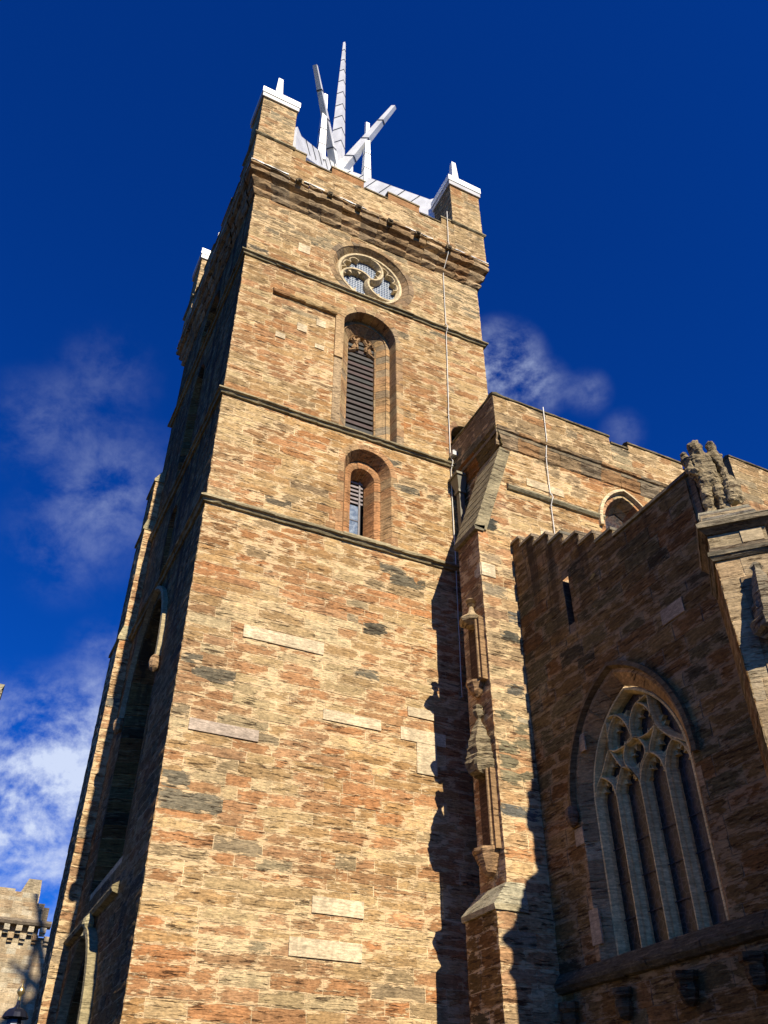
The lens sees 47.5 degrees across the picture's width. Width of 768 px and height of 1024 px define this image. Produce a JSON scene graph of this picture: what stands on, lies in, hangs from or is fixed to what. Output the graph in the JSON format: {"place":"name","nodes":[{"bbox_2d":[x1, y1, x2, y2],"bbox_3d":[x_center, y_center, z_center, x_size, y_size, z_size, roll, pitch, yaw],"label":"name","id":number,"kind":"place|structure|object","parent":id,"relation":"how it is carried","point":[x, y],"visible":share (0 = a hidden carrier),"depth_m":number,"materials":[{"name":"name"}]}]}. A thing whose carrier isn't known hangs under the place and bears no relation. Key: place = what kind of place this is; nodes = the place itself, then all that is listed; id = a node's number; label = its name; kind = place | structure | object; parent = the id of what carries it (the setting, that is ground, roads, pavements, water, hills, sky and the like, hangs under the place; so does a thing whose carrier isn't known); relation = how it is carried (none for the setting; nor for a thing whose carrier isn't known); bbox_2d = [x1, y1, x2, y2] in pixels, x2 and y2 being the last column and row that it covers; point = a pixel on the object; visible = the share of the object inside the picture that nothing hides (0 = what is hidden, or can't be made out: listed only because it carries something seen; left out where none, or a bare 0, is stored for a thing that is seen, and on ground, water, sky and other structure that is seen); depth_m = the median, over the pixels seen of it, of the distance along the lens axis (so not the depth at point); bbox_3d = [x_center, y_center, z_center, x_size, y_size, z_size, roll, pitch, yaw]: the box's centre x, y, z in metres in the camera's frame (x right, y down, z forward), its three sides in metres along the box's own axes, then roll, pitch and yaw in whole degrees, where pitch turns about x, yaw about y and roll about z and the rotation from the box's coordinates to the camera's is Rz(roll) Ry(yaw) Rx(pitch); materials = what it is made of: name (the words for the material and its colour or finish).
{"place":"outdoors","nodes":[
{"label":"outdoors","id":0,"kind":"place"},
{"bbox_2d":[0,684,4,698],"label":"gate turret","id":1,"kind":"object","parent":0,"point":[2,686],"visible":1,"depth_m":23.24,"materials":[{"name":"stone"}]},
{"bbox_2d":[0,879,51,1023],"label":"palace","id":2,"kind":"structure","parent":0,"point":[23,921],"depth_m":53.61,"materials":[{"name":"beige stone"}]},
{"bbox_2d":[0,0,767,937],"label":"sky","id":3,"kind":"structure","parent":0,"point":[615,151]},
{"bbox_3d":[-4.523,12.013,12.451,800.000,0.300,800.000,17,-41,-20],"label":"ground","id":4,"kind":"structure","parent":0,"visible":0},
{"bbox_2d":[1,980,27,1023],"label":"street lamp","id":5,"kind":"object","parent":4,"relation":"on","point":[17,1014],"visible":1,"depth_m":16.30,"materials":[{"name":"metal"}]},
{"bbox_2d":[30,78,488,1023],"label":"church tower","id":6,"kind":"structure","parent":4,"relation":"on","point":[274,822],"depth_m":21.87,"materials":[{"name":"stone"}]},
{"bbox_2d":[56,913,97,1023],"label":"doorway","id":7,"kind":"structure","parent":6,"relation":"in","point":[76,1003],"depth_m":19.56,"materials":[{"name":"stone"}]},
{"bbox_2d":[89,586,167,894],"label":"window","id":8,"kind":"structure","parent":6,"relation":"in","point":[139,688],"depth_m":23.71,"materials":[{"name":"stone"}]},
{"bbox_2d":[158,498,178,576],"bbox_3d":[-6.227,0.943,26.464,0.638,3.026,1.452,17,-41,-20],"label":"window","id":9,"kind":"structure","parent":6,"relation":"in","point":[170,531],"depth_m":26.82,"materials":[{"name":"stone"}]},
{"bbox_2d":[174,358,206,480],"bbox_3d":[-6.144,-3.057,29.659,0.825,5.664,2.157,17,-41,-20],"label":"window","id":10,"kind":"structure","parent":6,"relation":"in","point":[192,415],"depth_m":30.40,"materials":[{"name":"stone"}]},
{"bbox_2d":[198,284,221,351],"bbox_3d":[-6.272,-7.011,32.688,0.538,3.026,2.863,17,-41,-20],"label":"window","id":11,"kind":"structure","parent":6,"relation":"in","point":[218,294],"depth_m":33.58,"materials":[{"name":"stone"}]},
{"bbox_2d":[293,42,434,217],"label":"crown spire","id":12,"kind":"structure","parent":6,"relation":"on","point":[331,142],"depth_m":42.58,"materials":[{"name":"metal"}]},
{"bbox_2d":[335,444,397,546],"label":"window","id":13,"kind":"structure","parent":6,"relation":"in","point":[369,516],"depth_m":25.34,"materials":[{"name":"stone"}]},
{"bbox_2d":[331,307,403,444],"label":"window","id":14,"kind":"structure","parent":6,"relation":"in","point":[366,391],"depth_m":28.48,"materials":[{"name":"stone"}]},
{"bbox_2d":[328,242,413,307],"bbox_3d":[-0.536,-8.285,31.211,3.387,3.369,0.524,17,-41,-20],"label":"window","id":15,"kind":"structure","parent":6,"relation":"in","point":[363,269],"depth_m":31.53,"materials":[{"name":"stone"}]},
{"bbox_2d":[443,215,463,697],"bbox_3d":[2.277,-3.680,28.724,0.626,21.312,0.311,-14,-40,17],"label":"lightning cable","id":16,"kind":"object","parent":6,"relation":"attached to","point":[456,588],"visible":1,"depth_m":26.75,"materials":[{"name":"grey metal"}]},
{"bbox_2d":[445,421,464,454],"bbox_3d":[2.542,-2.084,28.261,1.572,1.806,0.537,17,-41,-20],"label":"window","id":17,"kind":"structure","parent":6,"relation":"in","point":[454,429],"depth_m":28.34,"materials":[{"name":"stone"}]},
{"bbox_2d":[451,392,767,1023],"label":"church aisle","id":18,"kind":"object","parent":4,"relation":"on","point":[599,481],"visible":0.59,"depth_m":21.00,"materials":[{"name":"stone"}]},
{"bbox_2d":[450,449,456,458],"bbox_3d":[2.168,-1.825,27.145,0.180,0.260,0.180,17,-41,-20],"label":"floodlight","id":19,"kind":"object","parent":18,"relation":"attached to","point":[453,453],"visible":1,"depth_m":27.07,"materials":[{"name":"metal"}]},
{"bbox_2d":[448,470,467,530],"bbox_3d":[2.248,6.335,20.681,0.410,18.800,0.520,17,-41,-20],"label":"downpipe","id":20,"kind":"object","parent":18,"relation":"attached to","point":[457,480],"visible":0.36,"depth_m":26.08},
{"bbox_2d":[543,407,554,532],"bbox_3d":[4.719,-0.416,24.526,0.313,6.993,0.127,-9,-39,12],"label":"lightning cable","id":21,"kind":"object","parent":18,"relation":"attached to","point":[544,423],"visible":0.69,"depth_m":25.10,"materials":[{"name":"grey metal"}]},
{"bbox_2d":[598,489,642,531],"bbox_3d":[7.064,1.258,25.064,2.258,5.000,0.620,17,-41,-20],"label":"window","id":22,"kind":"structure","parent":18,"relation":"in","point":[618,510],"depth_m":26.18,"materials":[{"name":"stone"}]},
{"bbox_2d":[510,470,767,1023],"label":"side chapel","id":23,"kind":"structure","parent":18,"relation":"attached to","point":[653,789],"depth_m":15.96,"materials":[{"name":"stone"}]},
{"bbox_2d":[565,668,732,960],"bbox_3d":[4.689,5.246,16.204,0.741,5.178,3.672,17,-41,-20],"label":"window","id":24,"kind":"structure","parent":23,"relation":"in","point":[653,870],"depth_m":16.16,"materials":[{"name":"stone"}]},
{"bbox_2d":[681,439,743,511],"bbox_3d":[6.249,-0.430,16.544,0.825,2.208,0.793,-8,-39,10],"label":"stone statue","id":25,"kind":"object","parent":23,"relation":"on","point":[707,471],"visible":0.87,"depth_m":16.46,"materials":[{"name":"stone"}]}
]}

